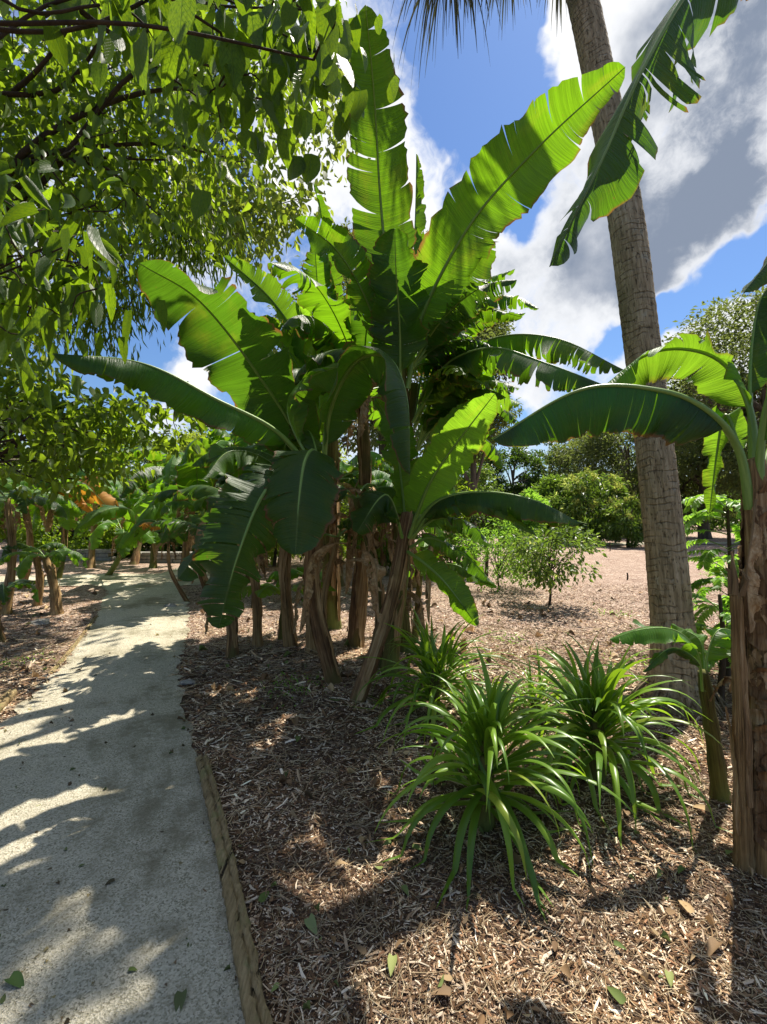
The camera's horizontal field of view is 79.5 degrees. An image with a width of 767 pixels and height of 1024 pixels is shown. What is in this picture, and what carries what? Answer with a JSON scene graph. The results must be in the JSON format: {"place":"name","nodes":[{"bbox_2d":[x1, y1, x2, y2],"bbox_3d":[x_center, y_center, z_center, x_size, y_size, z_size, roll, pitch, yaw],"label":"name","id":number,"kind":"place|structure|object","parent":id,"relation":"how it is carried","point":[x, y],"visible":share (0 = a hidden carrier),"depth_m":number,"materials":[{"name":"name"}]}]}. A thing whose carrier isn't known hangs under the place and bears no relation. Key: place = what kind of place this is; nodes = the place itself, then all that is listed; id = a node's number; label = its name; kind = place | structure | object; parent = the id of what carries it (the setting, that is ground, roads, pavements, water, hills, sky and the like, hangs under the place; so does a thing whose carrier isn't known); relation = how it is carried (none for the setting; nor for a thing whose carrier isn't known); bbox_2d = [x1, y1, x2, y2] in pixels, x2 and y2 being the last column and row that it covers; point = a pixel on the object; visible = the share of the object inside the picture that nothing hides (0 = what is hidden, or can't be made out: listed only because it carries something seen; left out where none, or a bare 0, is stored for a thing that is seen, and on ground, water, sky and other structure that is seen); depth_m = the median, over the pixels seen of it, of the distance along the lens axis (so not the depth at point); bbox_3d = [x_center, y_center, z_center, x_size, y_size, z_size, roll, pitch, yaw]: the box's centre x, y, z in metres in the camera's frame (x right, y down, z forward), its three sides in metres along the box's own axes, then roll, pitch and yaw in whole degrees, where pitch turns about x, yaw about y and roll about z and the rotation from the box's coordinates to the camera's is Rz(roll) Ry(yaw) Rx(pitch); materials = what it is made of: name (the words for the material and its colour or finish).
{"place":"outdoors","nodes":[
{"label":"outdoors","id":0,"kind":"place"},
{"bbox_2d":[0,573,209,585],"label":"path","id":1,"kind":"structure","parent":0,"point":[95,579],"depth_m":10.05,"materials":[{"name":"concrete"}]},
{"bbox_2d":[0,584,244,1023],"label":"path","id":2,"kind":"structure","parent":0,"point":[154,919],"depth_m":2.06,"materials":[{"name":"concrete"}]},
{"bbox_2d":[4,971,23,988],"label":"fallen leaf","id":3,"kind":"object","parent":2,"relation":"on","point":[16,978],"visible":1,"depth_m":1.46,"materials":[{"name":"plant"}]},
{"bbox_2d":[0,613,236,1023],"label":"leaf litter","id":4,"kind":"object","parent":2,"relation":"on","point":[3,998],"visible":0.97,"depth_m":1.92,"materials":[{"name":"plant"}]},
{"bbox_2d":[0,612,238,1022],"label":"path debris","id":5,"kind":"object","parent":2,"relation":"on","point":[76,807],"visible":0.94,"depth_m":2.96,"materials":[{"name":"brown wood"}]},
{"bbox_2d":[174,988,186,1011],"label":"fallen leaf","id":6,"kind":"object","parent":2,"relation":"on","point":[179,998],"visible":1,"depth_m":1.40,"materials":[{"name":"plant"}]},
{"bbox_2d":[158,558,269,575],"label":"path","id":7,"kind":"structure","parent":0,"point":[175,571],"depth_m":11.09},
{"bbox_2d":[0,520,766,1023],"bbox_3d":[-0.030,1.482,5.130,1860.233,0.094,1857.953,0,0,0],"label":"ground","id":8,"kind":"structure","parent":0,"point":[618,566],"depth_m":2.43,"materials":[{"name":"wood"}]},
{"bbox_2d":[0,688,16,711],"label":"landscape timber","id":9,"kind":"object","parent":8,"relation":"on","point":[6,697],"visible":0.9,"depth_m":3.60,"materials":[{"name":"wood"}]},
{"bbox_2d":[0,579,38,642],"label":"banana plant","id":10,"kind":"object","parent":8,"relation":"on","point":[5,590],"visible":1,"depth_m":5.31,"materials":[{"name":"green plant"}]},
{"bbox_2d":[1,542,69,605],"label":"banana plant","id":11,"kind":"object","parent":8,"relation":"on","point":[39,577],"visible":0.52,"depth_m":7.22,"materials":[{"name":"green plant"}]},
{"bbox_2d":[29,618,49,624],"bbox_3d":[-4.625,1.509,6.170,0.277,0.143,0.212,0,0,-19],"label":"rock","id":12,"kind":"object","parent":8,"relation":"on","point":[44,621],"visible":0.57,"depth_m":6.12,"materials":[{"name":"stone"}]},
{"bbox_2d":[0,486,81,614],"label":"banana plant","id":13,"kind":"object","parent":8,"relation":"on","point":[9,504],"visible":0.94,"depth_m":6.92,"materials":[{"name":"green plant"}]},
{"bbox_2d":[0,547,89,615],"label":"banana plant","id":14,"kind":"object","parent":8,"relation":"on","point":[27,555],"visible":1,"depth_m":6.78,"materials":[{"name":"green plant"}]},
{"bbox_2d":[0,476,92,587],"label":"banana plant","id":15,"kind":"object","parent":8,"relation":"on","point":[31,507],"visible":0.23,"depth_m":9.12,"materials":[{"name":"green plant"}]},
{"bbox_2d":[0,397,98,548],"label":"tree","id":16,"kind":"object","parent":8,"relation":"on","point":[20,469],"visible":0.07,"depth_m":15.99,"materials":[{"name":"green plant"}]},
{"bbox_2d":[0,549,115,560],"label":"stone wall","id":17,"kind":"structure","parent":8,"relation":"on","point":[102,554],"depth_m":14.21,"materials":[{"name":"stone"}]},
{"bbox_2d":[20,476,118,578],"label":"banana plant","id":18,"kind":"object","parent":8,"relation":"on","point":[84,504],"visible":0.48,"depth_m":9.60,"materials":[{"name":"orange plant"}]},
{"bbox_2d":[48,615,97,673],"bbox_3d":[-3.589,1.514,5.425,0.072,0.079,2.562,0,0,-24],"label":"landscape timber","id":19,"kind":"object","parent":8,"relation":"on","point":[68,652],"visible":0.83,"depth_m":5.05,"materials":[{"name":"wood"}]},
{"bbox_2d":[0,159,167,411],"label":"shade tree","id":20,"kind":"object","parent":8,"relation":"on","point":[18,290],"visible":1,"depth_m":2.53,"materials":[{"name":"green plant"}]},
{"bbox_2d":[6,506,162,559],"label":"shrub","id":21,"kind":"object","parent":8,"relation":"on","point":[41,536],"visible":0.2,"depth_m":14.35,"materials":[{"name":"green plant"}]},
{"bbox_2d":[48,469,143,567],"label":"banana plant","id":22,"kind":"object","parent":8,"relation":"on","point":[91,563],"visible":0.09,"depth_m":12.58,"materials":[{"name":"green plant"}]},
{"bbox_2d":[0,342,210,503],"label":"shade tree","id":23,"kind":"object","parent":8,"relation":"on","point":[77,426],"visible":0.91,"depth_m":4.76,"materials":[{"name":"green plant"}]},
{"bbox_2d":[41,416,176,523],"bbox_3d":[-10.340,-1.170,18.013,5.772,5.653,5.329,0,0,0],"label":"tree","id":24,"kind":"object","parent":8,"relation":"on","point":[121,466],"visible":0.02,"depth_m":16.90,"materials":[{"name":"green plant"}]},
{"bbox_2d":[73,496,169,575],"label":"banana plant","id":25,"kind":"object","parent":8,"relation":"on","point":[125,540],"visible":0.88,"depth_m":9.62,"materials":[{"name":"green plant"}]},
{"bbox_2d":[99,485,160,564],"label":"banana plant","id":26,"kind":"object","parent":8,"relation":"on","point":[135,559],"visible":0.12,"depth_m":13.32,"materials":[{"name":"green plant"}]},
{"bbox_2d":[10,167,267,378],"bbox_3d":[-4.142,-1.695,6.598,4.814,6.611,2.269,0,0,0],"label":"shade tree","id":27,"kind":"object","parent":8,"relation":"on","point":[196,258],"visible":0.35,"depth_m":6.30,"materials":[{"name":"green plant"}]},
{"bbox_2d":[105,475,199,568],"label":"banana plant","id":28,"kind":"object","parent":8,"relation":"on","point":[137,508],"visible":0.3,"depth_m":12.01,"materials":[{"name":"green plant"}]},
{"bbox_2d":[119,509,198,551],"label":"shrub","id":29,"kind":"object","parent":8,"relation":"on","point":[179,548],"visible":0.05,"depth_m":15.55,"materials":[{"name":"green plant"}]},
{"bbox_2d":[134,519,194,601],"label":"banana plant","id":30,"kind":"object","parent":8,"relation":"on","point":[144,524],"visible":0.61,"depth_m":7.67,"materials":[{"name":"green plant"}]},
{"bbox_2d":[110,440,229,580],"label":"banana plant","id":31,"kind":"object","parent":8,"relation":"on","point":[187,473],"visible":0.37,"depth_m":8.19,"materials":[{"name":"green plant"}]},
{"bbox_2d":[0,0,349,369],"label":"shade tree","id":32,"kind":"object","parent":8,"relation":"on","point":[77,153],"visible":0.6,"depth_m":4.72,"materials":[{"name":"green plant"}]},
{"bbox_2d":[139,552,210,562],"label":"stone wall","id":33,"kind":"structure","parent":8,"relation":"on","point":[144,557],"depth_m":13.60,"materials":[{"name":"stone"}]},
{"bbox_2d":[152,485,209,588],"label":"banana plant","id":34,"kind":"object","parent":8,"relation":"on","point":[163,496],"visible":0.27,"depth_m":7.41,"materials":[{"name":"green plant"}]},
{"bbox_2d":[133,423,237,519],"bbox_3d":[-7.431,-1.071,19.029,6.200,5.480,5.810,0,0,0],"label":"tree","id":35,"kind":"object","parent":8,"relation":"on","point":[193,435],"visible":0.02,"depth_m":17.60,"materials":[{"name":"green plant"}]},
{"bbox_2d":[1,3,384,405],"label":"shade tree","id":36,"kind":"object","parent":8,"relation":"on","point":[269,232],"visible":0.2,"depth_m":8.82,"materials":[{"name":"green plant"}]},
{"bbox_2d":[0,0,398,219],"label":"shade tree","id":37,"kind":"object","parent":8,"relation":"on","point":[181,36],"visible":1,"depth_m":1.95,"materials":[{"name":"green plant"}]},
{"bbox_2d":[150,513,265,659],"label":"banana plant","id":38,"kind":"object","parent":8,"relation":"on","point":[232,644],"visible":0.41,"depth_m":4.69,"materials":[{"name":"green plant"}]},
{"bbox_2d":[183,423,265,573],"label":"banana plant","id":39,"kind":"object","parent":8,"relation":"on","point":[223,439],"visible":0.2,"depth_m":7.99,"materials":[{"name":"green plant"}]},
{"bbox_2d":[52,345,409,684],"bbox_3d":[-0.798,0.103,3.368,1.929,2.941,1.839,0,0,0],"label":"banana plant","id":40,"kind":"object","parent":8,"relation":"on","point":[304,506],"visible":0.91,"depth_m":2.92,"materials":[{"name":"green plant"}]},
{"bbox_2d":[173,484,290,646],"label":"banana plant","id":41,"kind":"object","parent":8,"relation":"on","point":[200,494],"visible":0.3,"depth_m":5.10,"materials":[{"name":"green plant"}]},
{"bbox_2d":[195,754,272,1023],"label":"landscape timber","id":42,"kind":"object","parent":8,"relation":"on","point":[255,1009],"visible":0.97,"depth_m":1.68,"materials":[{"name":"wood"}]},
{"bbox_2d":[137,259,333,646],"bbox_3d":[-1.172,-0.268,4.521,1.510,3.648,3.255,0,0,0],"label":"banana plant","id":43,"kind":"object","parent":8,"relation":"on","point":[214,327],"visible":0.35,"depth_m":3.77,"materials":[{"name":"green plant"}]},
{"bbox_2d":[181,501,348,568],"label":"bush","id":44,"kind":"object","parent":8,"relation":"on","point":[274,552],"visible":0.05,"depth_m":11.98,"materials":[{"name":"green plant"}]},
{"bbox_2d":[236,582,335,639],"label":"banana plant","id":45,"kind":"object","parent":8,"relation":"on","point":[266,589],"visible":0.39,"depth_m":5.16,"materials":[{"name":"green plant"}]},
{"bbox_2d":[266,567,321,602],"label":"banana plant","id":46,"kind":"object","parent":8,"relation":"on","point":[274,575],"visible":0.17,"depth_m":7.69,"materials":[{"name":"green plant"}]},
{"bbox_2d":[256,457,333,653],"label":"banana plant","id":47,"kind":"object","parent":8,"relation":"on","point":[309,644],"visible":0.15,"depth_m":4.76,"materials":[{"name":"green plant"}]},
{"bbox_2d":[256,664,344,708],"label":"chips","id":48,"kind":"object","parent":8,"relation":"on","point":[269,691],"visible":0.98,"depth_m":3.79,"materials":[{"name":"brown wood"}]},
{"bbox_2d":[304,913,317,935],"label":"fallen leaf","id":49,"kind":"object","parent":8,"relation":"on","point":[310,923],"visible":1,"depth_m":1.64,"materials":[{"name":"plant"}]},
{"bbox_2d":[223,182,426,629],"bbox_3d":[-0.511,-1.045,6.159,3.084,5.211,1.860,0,0,-19],"label":"banana plant","id":50,"kind":"object","parent":8,"relation":"on","point":[324,273],"visible":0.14,"depth_m":5.35,"materials":[{"name":"green plant"}]},
{"bbox_2d":[266,503,390,563],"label":"shrub","id":51,"kind":"object","parent":8,"relation":"on","point":[343,540],"visible":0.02,"depth_m":13.34,"materials":[{"name":"green plant"}]},
{"bbox_2d":[319,518,363,618],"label":"banana plant","id":52,"kind":"object","parent":8,"relation":"on","point":[347,524],"visible":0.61,"depth_m":4.57,"materials":[{"name":"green plant"}]},
{"bbox_2d":[267,262,431,647],"bbox_3d":[-0.177,-0.326,5.093,2.791,3.770,2.966,0,0,-28],"label":"banana plant","id":53,"kind":"object","parent":8,"relation":"on","point":[339,320],"visible":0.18,"depth_m":4.71,"materials":[{"name":"green plant"}]},
{"bbox_2d":[287,480,417,667],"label":"banana plant","id":54,"kind":"object","parent":8,"relation":"on","point":[390,491],"visible":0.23,"depth_m":4.33,"materials":[{"name":"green plant"}]},
{"bbox_2d":[338,451,393,586],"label":"banana plant","id":55,"kind":"object","parent":8,"relation":"on","point":[345,469],"visible":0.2,"depth_m":8.67,"materials":[{"name":"green plant"}]},
{"bbox_2d":[340,467,393,575],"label":"banana plant","id":56,"kind":"object","parent":8,"relation":"on","point":[382,554],"visible":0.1,"depth_m":10.65,"materials":[{"name":"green plant"}]},
{"bbox_2d":[0,620,766,1023],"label":"dry straw","id":57,"kind":"object","parent":8,"relation":"on","point":[390,764],"visible":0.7,"depth_m":1.94,"materials":[{"name":"brown plant"}]},
{"bbox_2d":[0,583,766,1023],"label":"mulch chips","id":58,"kind":"object","parent":8,"relation":"on","point":[318,1013],"visible":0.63,"depth_m":1.98,"materials":[{"name":"brown wood"}]},
{"bbox_2d":[261,217,510,563],"bbox_3d":[-0.143,-3.031,13.457,7.757,9.397,7.518,0,0,0],"label":"tree","id":59,"kind":"object","parent":8,"relation":"on","point":[376,435],"visible":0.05,"depth_m":12.86,"materials":[{"name":"green plant"}]},
{"bbox_2d":[388,953,396,976],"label":"fallen leaf","id":60,"kind":"object","parent":8,"relation":"on","point":[392,960],"visible":1,"depth_m":1.49,"materials":[{"name":"plant"}]},
{"bbox_2d":[340,443,477,574],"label":"bush","id":61,"kind":"object","parent":8,"relation":"on","point":[388,561],"visible":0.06,"depth_m":11.00,"materials":[{"name":"green plant"}]},
{"bbox_2d":[371,479,454,587],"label":"banana plant","id":62,"kind":"object","parent":8,"relation":"on","point":[428,530],"visible":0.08,"depth_m":8.37,"materials":[{"name":"green plant"}]},
{"bbox_2d":[343,603,526,749],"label":"strap leaf plant","id":63,"kind":"object","parent":8,"relation":"on","point":[429,655],"visible":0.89,"depth_m":3.30,"materials":[{"name":"plant"}]},
{"bbox_2d":[299,393,580,702],"bbox_3d":[0.378,0.319,3.535,2.060,2.515,0.842,0,0,18],"label":"banana plant","id":64,"kind":"object","parent":8,"relation":"on","point":[442,464],"visible":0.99,"depth_m":3.43,"materials":[{"name":"green plant"}]},
{"bbox_2d":[431,985,450,994],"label":"fallen leaf","id":65,"kind":"object","parent":8,"relation":"on","point":[444,989],"visible":1,"depth_m":1.43,"materials":[{"name":"plant"}]},
{"bbox_2d":[417,530,484,566],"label":"bush","id":66,"kind":"object","parent":8,"relation":"on","point":[456,542],"visible":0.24,"depth_m":10.63,"materials":[{"name":"green plant"}]},
{"bbox_2d":[409,537,496,643],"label":"banana plant","id":67,"kind":"object","parent":8,"relation":"on","point":[461,571],"visible":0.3,"depth_m":4.83,"materials":[{"name":"green plant"}]},
{"bbox_2d":[294,5,624,674],"bbox_3d":[0.232,-0.926,3.951,1.983,4.975,2.725,0,0,-13],"label":"banana plant","id":68,"kind":"object","parent":8,"relation":"on","point":[406,299],"visible":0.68,"depth_m":3.60,"materials":[{"name":"green plant"}]},
{"bbox_2d":[456,452,504,536],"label":"tree","id":69,"kind":"object","parent":8,"relation":"on","point":[483,477],"visible":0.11,"depth_m":27.23,"materials":[{"name":"green plant"}]},
{"bbox_2d":[465,513,503,576],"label":"sapling","id":70,"kind":"object","parent":8,"relation":"on","point":[478,522],"visible":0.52,"depth_m":10.79,"materials":[{"name":"green plant"}]},
{"bbox_2d":[349,269,622,654],"bbox_3d":[1.126,-0.334,4.584,2.428,3.785,1.958,0,0,38],"label":"banana plant","id":71,"kind":"object","parent":8,"relation":"on","point":[448,386],"visible":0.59,"depth_m":4.05,"materials":[{"name":"green plant"}]},
{"bbox_2d":[469,445,507,520],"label":"tree","id":72,"kind":"object","parent":8,"relation":"on","point":[498,481],"visible":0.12,"depth_m":35.17,"materials":[{"name":"green plant"}]},
{"bbox_2d":[462,310,523,559],"bbox_3d":[2.802,-2.595,14.458,3.317,8.500,3.095,0,0,0],"label":"tree","id":73,"kind":"object","parent":8,"relation":"on","point":[498,423],"visible":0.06,"depth_m":14.40,"materials":[{"name":"green plant"}]},
{"bbox_2d":[452,516,547,592],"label":"open bush","id":74,"kind":"object","parent":8,"relation":"on","point":[499,564],"visible":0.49,"depth_m":8.67,"materials":[{"name":"green plant"}]},
{"bbox_2d":[365,644,641,921],"bbox_3d":[0.498,1.104,2.232,1.171,0.854,1.167,0,0,0],"label":"strap leaf plant","id":75,"kind":"object","parent":8,"relation":"on","point":[479,745],"visible":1,"depth_m":2.11,"materials":[{"name":"plant"}]},
{"bbox_2d":[482,446,548,523],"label":"tree","id":76,"kind":"object","parent":8,"relation":"on","point":[519,456],"visible":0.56,"depth_m":35.35,"materials":[{"name":"green plant"}]},
{"bbox_2d":[480,487,552,545],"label":"bush","id":77,"kind":"object","parent":8,"relation":"on","point":[529,492],"visible":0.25,"depth_m":20.20,"materials":[{"name":"green plant"}]},
{"bbox_2d":[480,643,588,734],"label":"strap leaf plant","id":78,"kind":"object","parent":8,"relation":"on","point":[540,679],"visible":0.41,"depth_m":3.41,"materials":[{"name":"plant"}]},
{"bbox_2d":[488,510,612,605],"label":"open bush","id":79,"kind":"object","parent":8,"relation":"on","point":[545,571],"visible":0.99,"depth_m":7.14,"materials":[{"name":"green plant"}]},
{"bbox_2d":[520,473,580,542],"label":"bush","id":80,"kind":"object","parent":8,"relation":"on","point":[552,480],"visible":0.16,"depth_m":22.72,"materials":[{"name":"green plant"}]},
{"bbox_2d":[523,441,581,475],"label":"tree","id":81,"kind":"object","parent":8,"relation":"on","point":[539,455],"visible":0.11,"depth_m":38.19,"materials":[{"name":"green plant"}]},
{"bbox_2d":[390,0,726,720],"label":"palm tree","id":82,"kind":"object","parent":8,"relation":"on","point":[668,582],"visible":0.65,"depth_m":3.80,"materials":[{"name":"brown plant"}]},
{"bbox_2d":[535,433,633,507],"bbox_3d":[14.952,-2.615,33.934,6.540,8.532,6.054,0,0,-29],"label":"tree","id":83,"kind":"object","parent":8,"relation":"on","point":[558,459],"visible":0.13,"depth_m":33.57,"materials":[{"name":"green plant"}]},
{"bbox_2d":[541,466,630,543],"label":"bush","id":84,"kind":"object","parent":8,"relation":"on","point":[568,506],"visible":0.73,"depth_m":20.99,"materials":[{"name":"green plant"}]},
{"bbox_2d":[462,471,741,530],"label":"distant woods","id":85,"kind":"object","parent":8,"relation":"on","point":[714,524],"visible":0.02,"depth_m":37.09,"materials":[{"name":"green plant"}]},
{"bbox_2d":[497,630,731,855],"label":"strap leaf plant","id":86,"kind":"object","parent":8,"relation":"on","point":[606,707],"visible":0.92,"depth_m":2.50,"materials":[{"name":"plant"}]},
{"bbox_2d":[607,986,626,1003],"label":"fallen leaf","id":87,"kind":"object","parent":8,"relation":"on","point":[618,995],"visible":1,"depth_m":1.43,"materials":[{"name":"plant"}]},
{"bbox_2d":[598,494,643,547],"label":"bush","id":88,"kind":"object","parent":8,"relation":"on","point":[627,530],"visible":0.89,"depth_m":19.33,"materials":[{"name":"green plant"}]},
{"bbox_2d":[555,430,696,524],"bbox_3d":[16.064,-2.915,30.304,9.263,9.151,8.389,0,0,0],"label":"tree","id":89,"kind":"object","parent":8,"relation":"on","point":[592,446],"visible":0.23,"depth_m":28.82,"materials":[{"name":"green plant"}]},
{"bbox_2d":[492,289,766,879],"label":"banana plant","id":90,"kind":"object","parent":8,"relation":"on","point":[626,399],"visible":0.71,"depth_m":1.98,"materials":[{"name":"green plant"}]},
{"bbox_2d":[549,0,766,293],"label":"banana plant","id":91,"kind":"object","parent":8,"relation":"on","point":[615,171],"visible":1,"depth_m":2.11,"materials":[{"name":"green plant"}]},
{"bbox_2d":[665,969,673,986],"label":"fallen leaf","id":92,"kind":"object","parent":8,"relation":"on","point":[670,976],"visible":1,"depth_m":1.48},
{"bbox_2d":[610,619,731,804],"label":"banana plant","id":93,"kind":"object","parent":8,"relation":"on","point":[695,652],"visible":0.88,"depth_m":2.31,"materials":[{"name":"green plant"}]},
{"bbox_2d":[678,900,694,912],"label":"fallen leaf","id":94,"kind":"object","parent":8,"relation":"on","point":[688,907],"visible":1,"depth_m":1.73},
{"bbox_2d":[620,386,759,538],"bbox_3d":[18.277,-3.149,25.768,8.862,9.667,7.898,0,0,0],"label":"tree","id":95,"kind":"object","parent":8,"relation":"on","point":[693,472],"visible":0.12,"depth_m":25.50,"materials":[{"name":"green plant"}]},
{"bbox_2d":[689,804,712,811],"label":"fallen leaf","id":96,"kind":"object","parent":8,"relation":"on","point":[702,807],"visible":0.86,"depth_m":2.31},
{"bbox_2d":[681,494,740,676],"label":"feathery shrub","id":97,"kind":"object","parent":8,"relation":"on","point":[706,559],"visible":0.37,"depth_m":4.20,"materials":[{"name":"green plant"}]},
{"bbox_2d":[692,576,730,702],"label":"feathery shrub","id":98,"kind":"object","parent":8,"relation":"on","point":[723,616],"visible":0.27,"depth_m":3.59,"materials":[{"name":"green plant"}]},
{"bbox_2d":[661,286,766,498],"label":"tree","id":99,"kind":"object","parent":8,"relation":"on","point":[741,350],"visible":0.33,"depth_m":20.94,"materials":[{"name":"green plant"}]},
{"bbox_2d":[706,937,722,957],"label":"fallen leaf","id":100,"kind":"object","parent":8,"relation":"on","point":[713,944],"visible":1,"depth_m":1.56,"materials":[{"name":"plant"}]},
{"bbox_2d":[725,550,755,874],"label":"dead banana stem","id":101,"kind":"object","parent":8,"relation":"on","point":[741,750],"visible":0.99,"depth_m":1.91,"materials":[{"name":"plant"}]},
{"bbox_2d":[0,0,766,502],"label":"sky","id":102,"kind":"structure","parent":0,"point":[704,192],"materials":[{"name":"blue"}]},
{"bbox_2d":[456,542,738,545],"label":"walk","id":103,"kind":"structure","parent":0,"point":[643,543],"depth_m":21.52,"materials":[{"name":"concrete"}]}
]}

